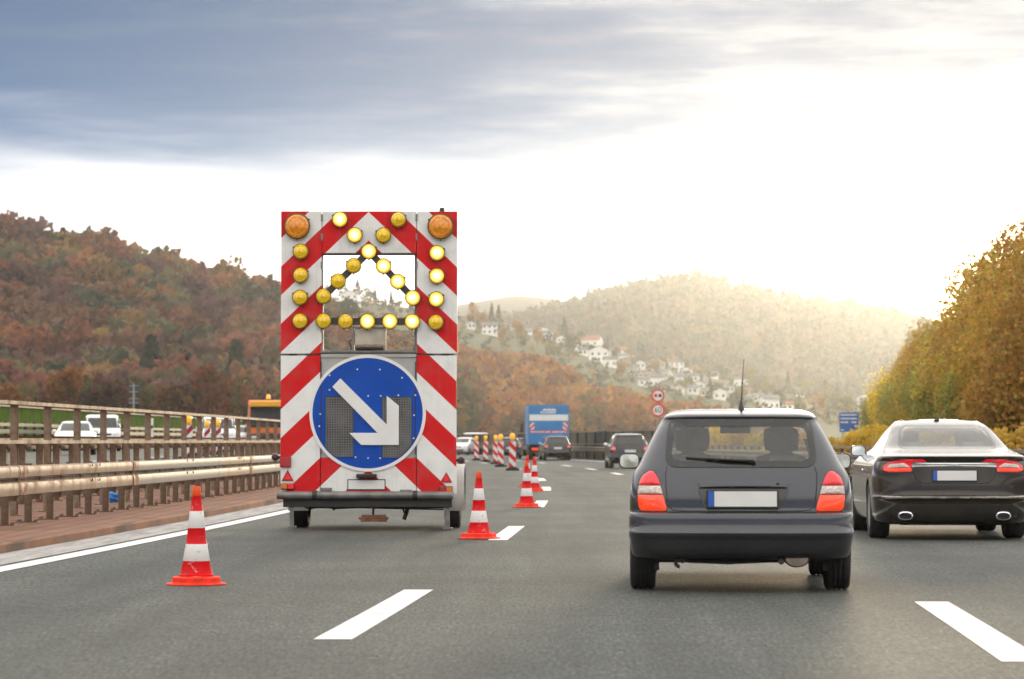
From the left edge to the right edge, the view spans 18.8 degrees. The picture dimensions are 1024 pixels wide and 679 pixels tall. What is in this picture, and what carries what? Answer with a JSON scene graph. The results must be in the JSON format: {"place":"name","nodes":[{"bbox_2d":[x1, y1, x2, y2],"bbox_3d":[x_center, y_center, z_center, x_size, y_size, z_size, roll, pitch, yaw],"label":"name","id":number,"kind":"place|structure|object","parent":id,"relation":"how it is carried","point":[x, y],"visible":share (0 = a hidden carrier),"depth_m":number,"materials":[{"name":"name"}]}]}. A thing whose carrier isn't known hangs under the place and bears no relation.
{"place":"outdoors","nodes":[
{"label":"outdoors","id":0,"kind":"place"},
{"bbox_2d":[7,447,234,495],"bbox_3d":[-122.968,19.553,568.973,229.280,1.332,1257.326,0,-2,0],"label":"opposite road","id":1,"kind":"structure","parent":0,"point":[30,456],"depth_m":117.59,"materials":[{"name":"asphalt"}]},
{"bbox_2d":[52,421,97,454],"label":"hatchback car","id":2,"kind":"object","parent":1,"relation":"on","point":[65,428],"visible":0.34,"depth_m":127.94,"materials":[{"name":"white paint"}]},
{"bbox_2d":[0,421,195,451],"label":"guard rail","id":3,"kind":"object","parent":1,"relation":"on","point":[25,431],"visible":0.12,"depth_m":162.45,"materials":[{"name":"metal"}]},
{"bbox_2d":[85,415,123,450],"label":"van","id":4,"kind":"object","parent":1,"relation":"on","point":[113,427],"visible":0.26,"depth_m":163.12,"materials":[{"name":"white paint"}]},
{"bbox_2d":[0,405,244,451],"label":"noise wall","id":5,"kind":"structure","parent":1,"relation":"on","point":[29,415],"depth_m":171.95,"materials":[{"name":"metal"}]},
{"bbox_2d":[128,384,139,412],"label":"road sign","id":6,"kind":"object","parent":1,"relation":"on","point":[133,389],"visible":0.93,"depth_m":205.05,"materials":[{"name":"grey metal"}]},
{"bbox_2d":[179,416,196,458],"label":"warning beacon","id":7,"kind":"object","parent":1,"relation":"on","point":[189,428],"visible":0.39,"depth_m":103.92,"materials":[{"name":"white plastic"}]},
{"bbox_2d":[202,417,235,449],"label":"van","id":8,"kind":"object","parent":1,"relation":"on","point":[232,431],"visible":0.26,"depth_m":175.01,"materials":[{"name":"white paint"}]},
{"bbox_2d":[243,394,280,438],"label":"lorry","id":9,"kind":"object","parent":1,"relation":"on","point":[268,408],"visible":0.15,"depth_m":189.82,"materials":[{"name":"orange metal"}]},
{"bbox_2d":[0,474,287,564],"bbox_3d":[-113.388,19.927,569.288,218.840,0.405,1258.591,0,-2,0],"label":"median path","id":10,"kind":"structure","parent":0,"point":[22,535],"depth_m":43.18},
{"bbox_2d":[0,400,280,515],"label":"bridge railing","id":11,"kind":"object","parent":10,"relation":"on","point":[14,441],"visible":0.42,"depth_m":53.60,"materials":[{"name":"metal"}]},
{"bbox_2d":[0,436,280,505],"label":"guard rail","id":12,"kind":"object","parent":10,"relation":"on","point":[57,448],"visible":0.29,"depth_m":61.24,"materials":[{"name":"metal"}]},
{"bbox_2d":[0,453,329,525],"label":"guard rail","id":13,"kind":"object","parent":10,"relation":"on","point":[28,482],"visible":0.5,"depth_m":46.90,"materials":[{"name":"metal"}]},
{"bbox_2d":[457,296,562,316],"bbox_3d":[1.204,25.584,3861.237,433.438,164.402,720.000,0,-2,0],"label":"distant hill","id":14,"kind":"structure","parent":0,"point":[509,304],"depth_m":3872.39,"materials":[{"name":"green plant"}]},
{"bbox_2d":[0,454,1023,678],"bbox_3d":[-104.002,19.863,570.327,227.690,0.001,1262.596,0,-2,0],"label":"road","id":15,"kind":"structure","parent":0,"point":[547,591],"depth_m":21.84,"materials":[{"name":"asphalt"}]},
{"bbox_2d":[0,502,287,564],"bbox_3d":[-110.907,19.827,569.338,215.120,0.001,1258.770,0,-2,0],"label":"gutter","id":16,"kind":"object","parent":15,"relation":"on","point":[35,552],"visible":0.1,"depth_m":36.90,"materials":[{"name":"concrete"}]},
{"bbox_2d":[0,509,289,571],"bbox_3d":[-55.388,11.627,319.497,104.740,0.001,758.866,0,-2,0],"label":"median edge line","id":17,"kind":"object","parent":15,"relation":"on","point":[60,557],"visible":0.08,"depth_m":34.01,"materials":[{"name":"paint"}]},
{"bbox_2d":[166,486,225,585],"bbox_3d":[-2.531,1.571,24.862,0.474,0.790,0.474,0,-2,-6],"label":"traffic cone","id":18,"kind":"object","parent":15,"relation":"on","point":[196,569],"visible":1,"depth_m":24.78,"materials":[{"name":"plastic"}]},
{"bbox_2d":[271,208,465,528],"bbox_3d":[-1.798,0.461,42.529,2.504,4.168,5.357,0,-2,1],"label":"warning trailer","id":19,"kind":"object","parent":15,"relation":"on","point":[367,420],"visible":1,"depth_m":39.96,"materials":[{"name":"metal"}]},
{"bbox_2d":[456,437,474,454],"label":"hatchback car","id":20,"kind":"object","parent":15,"relation":"on","point":[464,444],"visible":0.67,"depth_m":259.49,"materials":[{"name":"white paint"}]},
{"bbox_2d":[457,471,499,538],"bbox_3d":[-0.391,1.951,36.556,0.474,0.790,0.474,1,-2,-29],"label":"traffic cone","id":21,"kind":"object","parent":15,"relation":"on","point":[478,528],"visible":1,"depth_m":36.48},
{"bbox_2d":[481,435,490,461],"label":"warning beacon","id":22,"kind":"object","parent":15,"relation":"on","point":[485,450],"visible":0.98,"depth_m":170.87,"materials":[{"name":"white plastic"}]},
{"bbox_2d":[490,435,497,463],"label":"warning beacon","id":23,"kind":"object","parent":15,"relation":"on","point":[495,451],"visible":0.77,"depth_m":155.88,"materials":[{"name":"white plastic"}]},
{"bbox_2d":[495,434,506,466],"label":"warning beacon","id":24,"kind":"object","parent":15,"relation":"on","point":[500,452],"visible":1,"depth_m":138.88,"materials":[{"name":"white plastic"}]},
{"bbox_2d":[492,437,521,458],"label":"hatchback car","id":25,"kind":"object","parent":15,"relation":"on","point":[506,440],"visible":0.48,"depth_m":204.40,"materials":[{"name":"grey paint"}]},
{"bbox_2d":[506,433,518,470],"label":"warning beacon","id":26,"kind":"object","parent":15,"relation":"on","point":[512,455],"visible":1,"depth_m":121.89,"materials":[{"name":"multicoloured plastic"}]},
{"bbox_2d":[512,462,540,506],"bbox_3d":[0.254,2.521,53.946,0.474,0.790,0.474,0,-2,-11],"label":"traffic cone","id":27,"kind":"object","parent":15,"relation":"on","point":[526,498],"visible":1,"depth_m":53.87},
{"bbox_2d":[531,457,542,490],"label":"traffic cone","id":28,"kind":"object","parent":15,"relation":"on","point":[535,485],"visible":0.77,"depth_m":70.86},
{"bbox_2d":[520,405,568,459],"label":"box lorry","id":29,"kind":"object","parent":15,"relation":"on","point":[542,422],"visible":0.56,"depth_m":191.94,"materials":[{"name":"blue metal"}]},
{"bbox_2d":[538,436,570,459],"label":"hatchback car","id":30,"kind":"object","parent":15,"relation":"on","point":[554,446],"visible":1,"depth_m":185.39,"materials":[{"name":"black paint"}]},
{"bbox_2d":[604,433,647,467],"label":"hatchback car","id":31,"kind":"object","parent":15,"relation":"on","point":[617,446],"visible":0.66,"depth_m":130.46,"materials":[{"name":"black paint"}]},
{"bbox_2d":[314,457,1023,660],"bbox_3d":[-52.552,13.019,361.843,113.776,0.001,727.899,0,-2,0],"label":"lane marking","id":32,"kind":"object","parent":15,"relation":"on","point":[995,643],"visible":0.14,"depth_m":19.71,"materials":[{"name":"paint"}]},
{"bbox_2d":[619,359,853,588],"bbox_3d":[1.842,1.092,25.528,1.935,1.791,4.216,0,-2,3],"label":"hatchback car","id":33,"kind":"object","parent":15,"relation":"on","point":[780,503],"visible":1,"depth_m":23.59,"materials":[{"name":"grey metal"}]},
{"bbox_2d":[479,443,1023,468],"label":"guard rail","id":34,"kind":"object","parent":15,"relation":"on","point":[731,453],"visible":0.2,"depth_m":125.93,"materials":[{"name":"metal"}]},
{"bbox_2d":[850,417,1023,537],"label":"saloon car","id":35,"kind":"object","parent":15,"relation":"on","point":[899,475],"visible":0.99,"depth_m":36.00,"materials":[{"name":"black metal"}]},
{"bbox_2d":[0,0,1023,320],"label":"sky","id":36,"kind":"structure","parent":0,"point":[832,149],"materials":[{"name":"white"}]},
{"bbox_2d":[456,429,675,459],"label":"noise wall","id":37,"kind":"structure","parent":0,"point":[590,437],"depth_m":202.64,"materials":[{"name":"concrete"}]},
{"bbox_2d":[338,301,866,442],"bbox_3d":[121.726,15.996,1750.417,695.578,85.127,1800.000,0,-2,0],"label":"village hill","id":38,"kind":"structure","parent":0,"point":[477,341],"depth_m":1496.09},
{"bbox_2d":[339,289,359,300],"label":"house","id":39,"kind":"structure","parent":38,"relation":"on","point":[348,293],"depth_m":1688.91,"materials":[{"name":"paint"}]},
{"bbox_2d":[358,285,375,301],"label":"hillside tree","id":40,"kind":"object","parent":38,"relation":"on","point":[369,294],"visible":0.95,"depth_m":1742.20,"materials":[{"name":"green plant"}]},
{"bbox_2d":[462,301,480,321],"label":"hillside tree","id":41,"kind":"object","parent":38,"relation":"on","point":[470,306],"visible":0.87,"depth_m":1695.89,"materials":[{"name":"brown plant"}]},
{"bbox_2d":[481,321,497,336],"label":"house","id":42,"kind":"structure","parent":38,"relation":"on","point":[488,328],"depth_m":1600.38,"materials":[{"name":"paint"}]},
{"bbox_2d":[508,318,524,342],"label":"hillside tree","id":43,"kind":"object","parent":38,"relation":"on","point":[518,328],"visible":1,"depth_m":1555.69,"materials":[{"name":"brown plant"}]},
{"bbox_2d":[559,334,581,349],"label":"hillside tree","id":44,"kind":"object","parent":38,"relation":"on","point":[574,342],"visible":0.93,"depth_m":1598.12,"materials":[{"name":"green plant"}]},
{"bbox_2d":[359,314,805,437],"bbox_3d":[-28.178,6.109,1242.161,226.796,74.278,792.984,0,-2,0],"label":"hillside forest","id":45,"kind":"object","parent":38,"relation":"on","point":[517,383],"visible":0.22,"depth_m":967.63,"materials":[{"name":"brown plant"}]},
{"bbox_2d":[576,334,603,346],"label":"house","id":46,"kind":"structure","parent":38,"relation":"on","point":[595,340],"depth_m":1846.35,"materials":[{"name":"paint"}]},
{"bbox_2d":[588,344,608,363],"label":"house","id":47,"kind":"structure","parent":38,"relation":"on","point":[599,352],"depth_m":1580.83,"materials":[{"name":"paint"}]},
{"bbox_2d":[339,297,863,425],"bbox_3d":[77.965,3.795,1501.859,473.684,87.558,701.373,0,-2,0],"label":"hillside shrubbery","id":48,"kind":"object","parent":38,"relation":"on","point":[834,408],"visible":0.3,"depth_m":1484.78,"materials":[{"name":"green plant"}]},
{"bbox_2d":[602,355,617,367],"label":"house","id":49,"kind":"structure","parent":38,"relation":"on","point":[610,360],"depth_m":1549.81,"materials":[{"name":"paint"}]},
{"bbox_2d":[615,360,627,376],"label":"hillside tree","id":50,"kind":"object","parent":38,"relation":"on","point":[621,367],"visible":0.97,"depth_m":1426.80,"materials":[{"name":"brown plant"}]},
{"bbox_2d":[646,372,664,387],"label":"house","id":51,"kind":"structure","parent":38,"relation":"on","point":[656,377],"depth_m":1392.48,"materials":[{"name":"paint"}]},
{"bbox_2d":[667,358,684,371],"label":"house","id":52,"kind":"structure","parent":38,"relation":"on","point":[677,362],"depth_m":1847.20,"materials":[{"name":"paint"}]},
{"bbox_2d":[712,386,727,400],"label":"house","id":53,"kind":"structure","parent":38,"relation":"on","point":[720,394],"depth_m":1350.39,"materials":[{"name":"paint"}]},
{"bbox_2d":[741,368,757,385],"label":"hillside tree","id":54,"kind":"object","parent":38,"relation":"on","point":[749,378],"visible":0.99,"depth_m":1574.91,"materials":[{"name":"green plant"}]},
{"bbox_2d":[758,375,770,393],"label":"hillside tree","id":55,"kind":"object","parent":38,"relation":"on","point":[763,382],"visible":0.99,"depth_m":1495.36,"materials":[{"name":"green plant"}]},
{"bbox_2d":[758,393,780,408],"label":"house","id":56,"kind":"structure","parent":38,"relation":"on","point":[773,401],"depth_m":1314.74,"materials":[{"name":"paint"}]},
{"bbox_2d":[802,390,826,413],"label":"hillside tree","id":57,"kind":"object","parent":38,"relation":"on","point":[816,400],"visible":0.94,"depth_m":1283.55,"materials":[{"name":"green plant"}]},
{"bbox_2d":[820,384,841,406],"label":"hillside tree","id":58,"kind":"object","parent":38,"relation":"on","point":[826,390],"visible":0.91,"depth_m":1499.45,"materials":[{"name":"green plant"}]},
{"bbox_2d":[837,392,854,411],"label":"hillside tree","id":59,"kind":"object","parent":38,"relation":"on","point":[847,406],"visible":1,"depth_m":1305.32,"materials":[{"name":"green plant"}]},
{"bbox_2d":[546,290,892,392],"bbox_3d":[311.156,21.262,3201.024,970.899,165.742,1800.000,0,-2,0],"label":"hill","id":60,"kind":"structure","parent":0,"point":[638,327],"depth_m":2877.84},
{"bbox_2d":[457,268,938,402],"bbox_3d":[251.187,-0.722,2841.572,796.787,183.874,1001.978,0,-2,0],"label":"hillside forest","id":61,"kind":"object","parent":60,"relation":"on","point":[818,322],"visible":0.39,"depth_m":2931.14,"materials":[{"name":"green plant"}]},
{"label":"ground","id":62,"kind":"structure","parent":0,"visible":0},
{"bbox_2d":[0,380,30,404],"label":"woodland tree","id":63,"kind":"object","parent":62,"relation":"on","point":[15,394],"visible":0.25,"depth_m":466.51,"materials":[{"name":"brown plant"}]},
{"bbox_2d":[13,380,38,399],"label":"woodland tree","id":64,"kind":"object","parent":62,"relation":"on","point":[23,388],"visible":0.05,"depth_m":494.91,"materials":[{"name":"green plant"}]},
{"bbox_2d":[19,387,47,406],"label":"woodland tree","id":65,"kind":"object","parent":62,"relation":"on","point":[28,399],"visible":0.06,"depth_m":459.58,"materials":[{"name":"brown plant"}]},
{"bbox_2d":[42,366,84,408],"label":"woodland tree","id":66,"kind":"object","parent":62,"relation":"on","point":[65,391],"visible":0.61,"depth_m":435.27,"materials":[{"name":"brown plant"}]},
{"bbox_2d":[76,375,120,411],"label":"woodland tree","id":67,"kind":"object","parent":62,"relation":"on","point":[88,384],"visible":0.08,"depth_m":449.90,"materials":[{"name":"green plant"}]},
{"bbox_2d":[77,372,130,412],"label":"woodland tree","id":68,"kind":"object","parent":62,"relation":"on","point":[108,397],"visible":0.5,"depth_m":434.15,"materials":[{"name":"brown plant"}]},
{"bbox_2d":[112,375,143,413],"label":"woodland tree","id":69,"kind":"object","parent":62,"relation":"on","point":[130,406],"visible":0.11,"depth_m":468.81,"materials":[{"name":"brown plant"}]},
{"bbox_2d":[115,375,145,413],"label":"woodland tree","id":70,"kind":"object","parent":62,"relation":"on","point":[140,381],"visible":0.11,"depth_m":474.60,"materials":[{"name":"green plant"}]},
{"bbox_2d":[135,385,159,413],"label":"woodland tree","id":71,"kind":"object","parent":62,"relation":"on","point":[148,396],"visible":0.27,"depth_m":473.28,"materials":[{"name":"green plant"}]},
{"bbox_2d":[149,383,194,415],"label":"woodland tree","id":72,"kind":"object","parent":62,"relation":"on","point":[169,397],"visible":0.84,"depth_m":447.36,"materials":[{"name":"brown plant"}]},
{"bbox_2d":[189,362,234,417],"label":"woodland tree","id":73,"kind":"object","parent":62,"relation":"on","point":[204,373],"visible":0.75,"depth_m":442.56,"materials":[{"name":"brown plant"}]},
{"bbox_2d":[192,380,240,415],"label":"woodland tree","id":74,"kind":"object","parent":62,"relation":"on","point":[234,397],"visible":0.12,"depth_m":454.93,"materials":[{"name":"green plant"}]},
{"bbox_2d":[226,376,256,419],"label":"woodland tree","id":75,"kind":"object","parent":62,"relation":"on","point":[242,390],"visible":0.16,"depth_m":471.49,"materials":[{"name":"brown plant"}]},
{"bbox_2d":[242,382,280,416],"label":"woodland tree","id":76,"kind":"object","parent":62,"relation":"on","point":[260,394],"visible":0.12,"depth_m":434.94,"materials":[{"name":"brown plant"}]},
{"bbox_2d":[651,384,664,427],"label":"road sign","id":77,"kind":"object","parent":62,"relation":"on","point":[657,396],"visible":1,"depth_m":171.97,"materials":[{"name":"grey metal"}]},
{"bbox_2d":[708,427,750,458],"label":"bush","id":78,"kind":"object","parent":62,"relation":"on","point":[715,434],"visible":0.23,"depth_m":164.25,"materials":[{"name":"yellow plant"}]},
{"bbox_2d":[717,430,756,458],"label":"bush","id":79,"kind":"object","parent":62,"relation":"on","point":[739,439],"visible":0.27,"depth_m":159.69,"materials":[{"name":"plant"}]},
{"bbox_2d":[741,432,763,459],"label":"bush","id":80,"kind":"object","parent":62,"relation":"on","point":[757,441],"visible":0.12,"depth_m":154.63,"materials":[{"name":"yellow plant"}]},
{"bbox_2d":[839,412,857,437],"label":"road sign","id":81,"kind":"object","parent":62,"relation":"on","point":[848,421],"visible":0.92,"depth_m":209.93,"materials":[{"name":"blue metal"}]},
{"bbox_2d":[831,440,872,479],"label":"bush","id":82,"kind":"object","parent":62,"relation":"on","point":[841,443],"visible":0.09,"depth_m":121.90,"materials":[{"name":"yellow plant"}]},
{"bbox_2d":[841,422,888,444],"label":"bush","id":83,"kind":"object","parent":62,"relation":"on","point":[852,436],"visible":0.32,"depth_m":131.32,"materials":[{"name":"yellow plant"}]},
{"bbox_2d":[858,396,874,432],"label":"roadside tree","id":84,"kind":"object","parent":62,"relation":"on","point":[863,417],"visible":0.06,"depth_m":285.55,"materials":[{"name":"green plant"}]},
{"bbox_2d":[866,377,893,430],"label":"roadside tree","id":85,"kind":"object","parent":62,"relation":"on","point":[871,408],"visible":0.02,"depth_m":267.17,"materials":[{"name":"yellow plant"}]},
{"bbox_2d":[862,360,902,426],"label":"roadside tree","id":86,"kind":"object","parent":62,"relation":"on","point":[876,395],"visible":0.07,"depth_m":249.88,"materials":[{"name":"yellow plant"}]},
{"bbox_2d":[875,346,911,426],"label":"roadside tree","id":87,"kind":"object","parent":62,"relation":"on","point":[886,399],"visible":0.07,"depth_m":231.28,"materials":[{"name":"yellow plant"}]},
{"bbox_2d":[880,379,913,428],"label":"roadside tree","id":88,"kind":"object","parent":62,"relation":"on","point":[890,411],"visible":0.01,"depth_m":204.61,"materials":[{"name":"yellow plant"}]},
{"bbox_2d":[888,327,931,418],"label":"roadside tree","id":89,"kind":"object","parent":62,"relation":"on","point":[897,368],"depth_m":215.49,"materials":[{"name":"yellow plant"}]},
{"bbox_2d":[893,362,927,417],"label":"roadside tree","id":90,"kind":"object","parent":62,"relation":"on","point":[908,400],"visible":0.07,"depth_m":178.32,"materials":[{"name":"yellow plant"}]},
{"bbox_2d":[890,314,936,428],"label":"roadside tree","id":91,"kind":"object","parent":62,"relation":"on","point":[912,352],"visible":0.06,"depth_m":200.39,"materials":[{"name":"yellow plant"}]},
{"bbox_2d":[909,368,944,435],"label":"roadside tree","id":92,"kind":"object","parent":62,"relation":"on","point":[926,413],"visible":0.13,"depth_m":149.45,"materials":[{"name":"green plant"}]},
{"bbox_2d":[910,316,957,370],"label":"roadside tree","id":93,"kind":"object","parent":62,"relation":"on","point":[930,334],"visible":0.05,"depth_m":181.77,"materials":[{"name":"yellow plant"}]},
{"bbox_2d":[908,336,960,412],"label":"roadside tree","id":94,"kind":"object","parent":62,"relation":"on","point":[933,362],"visible":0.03,"depth_m":149.44,"materials":[{"name":"yellow plant"}]},
{"bbox_2d":[911,287,966,415],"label":"roadside tree","id":95,"kind":"object","parent":62,"relation":"on","point":[938,324],"visible":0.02,"depth_m":167.13,"materials":[{"name":"yellow plant"}]},
{"bbox_2d":[919,427,965,445],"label":"bush","id":96,"kind":"object","parent":62,"relation":"on","point":[943,436],"visible":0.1,"depth_m":105.57,"materials":[{"name":"yellow plant"}]},
{"bbox_2d":[932,362,971,433],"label":"roadside tree","id":97,"kind":"object","parent":62,"relation":"on","point":[947,397],"visible":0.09,"depth_m":119.29,"materials":[{"name":"green plant"}]},
{"bbox_2d":[916,258,1002,394],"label":"roadside tree","id":98,"kind":"object","parent":62,"relation":"on","point":[940,345],"visible":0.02,"depth_m":149.23,"materials":[{"name":"yellow plant"}]},
{"bbox_2d":[929,285,1000,427],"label":"roadside tree","id":99,"kind":"object","parent":62,"relation":"on","point":[945,365],"visible":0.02,"depth_m":127.82,"materials":[{"name":"yellow plant"}]},
{"bbox_2d":[950,320,994,428],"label":"roadside tree","id":100,"kind":"object","parent":62,"relation":"on","point":[961,357],"visible":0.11,"depth_m":111.75,"materials":[{"name":"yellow plant"}]},
{"bbox_2d":[938,237,1015,376],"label":"roadside tree","id":101,"kind":"object","parent":62,"relation":"on","point":[963,272],"visible":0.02,"depth_m":132.21,"materials":[{"name":"yellow plant"}]},
{"bbox_2d":[950,219,1023,370],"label":"roadside tree","id":102,"kind":"object","parent":62,"relation":"on","point":[1006,241],"visible":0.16,"depth_m":117.95,"materials":[{"name":"yellow plant"}]},
{"bbox_2d":[957,336,1023,432],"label":"roadside tree","id":103,"kind":"object","parent":62,"relation":"on","point":[985,414],"visible":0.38,"depth_m":103.13,"materials":[{"name":"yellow plant"}]},
{"bbox_2d":[958,221,1023,403],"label":"roadside tree","id":104,"kind":"object","parent":62,"relation":"on","point":[977,336],"visible":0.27,"depth_m":108.69,"materials":[{"name":"yellow plant"}]},
{"bbox_2d":[963,253,1023,431],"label":"roadside tree","id":105,"kind":"object","parent":62,"relation":"on","point":[1014,332],"visible":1,"depth_m":100.05,"materials":[{"name":"yellow plant"}]},
{"bbox_2d":[978,423,1023,449],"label":"bush","id":106,"kind":"object","parent":62,"relation":"on","point":[1016,441],"visible":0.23,"depth_m":79.33,"materials":[{"name":"yellow plant"}]},
{"bbox_3d":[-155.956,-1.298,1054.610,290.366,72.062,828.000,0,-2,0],"label":"hill","id":107,"kind":"structure","parent":0,"visible":0},
{"bbox_2d":[0,210,490,433],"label":"hillside forest","id":108,"kind":"object","parent":107,"relation":"on","point":[105,301],"visible":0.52,"depth_m":849.41,"materials":[{"name":"brown plant"}]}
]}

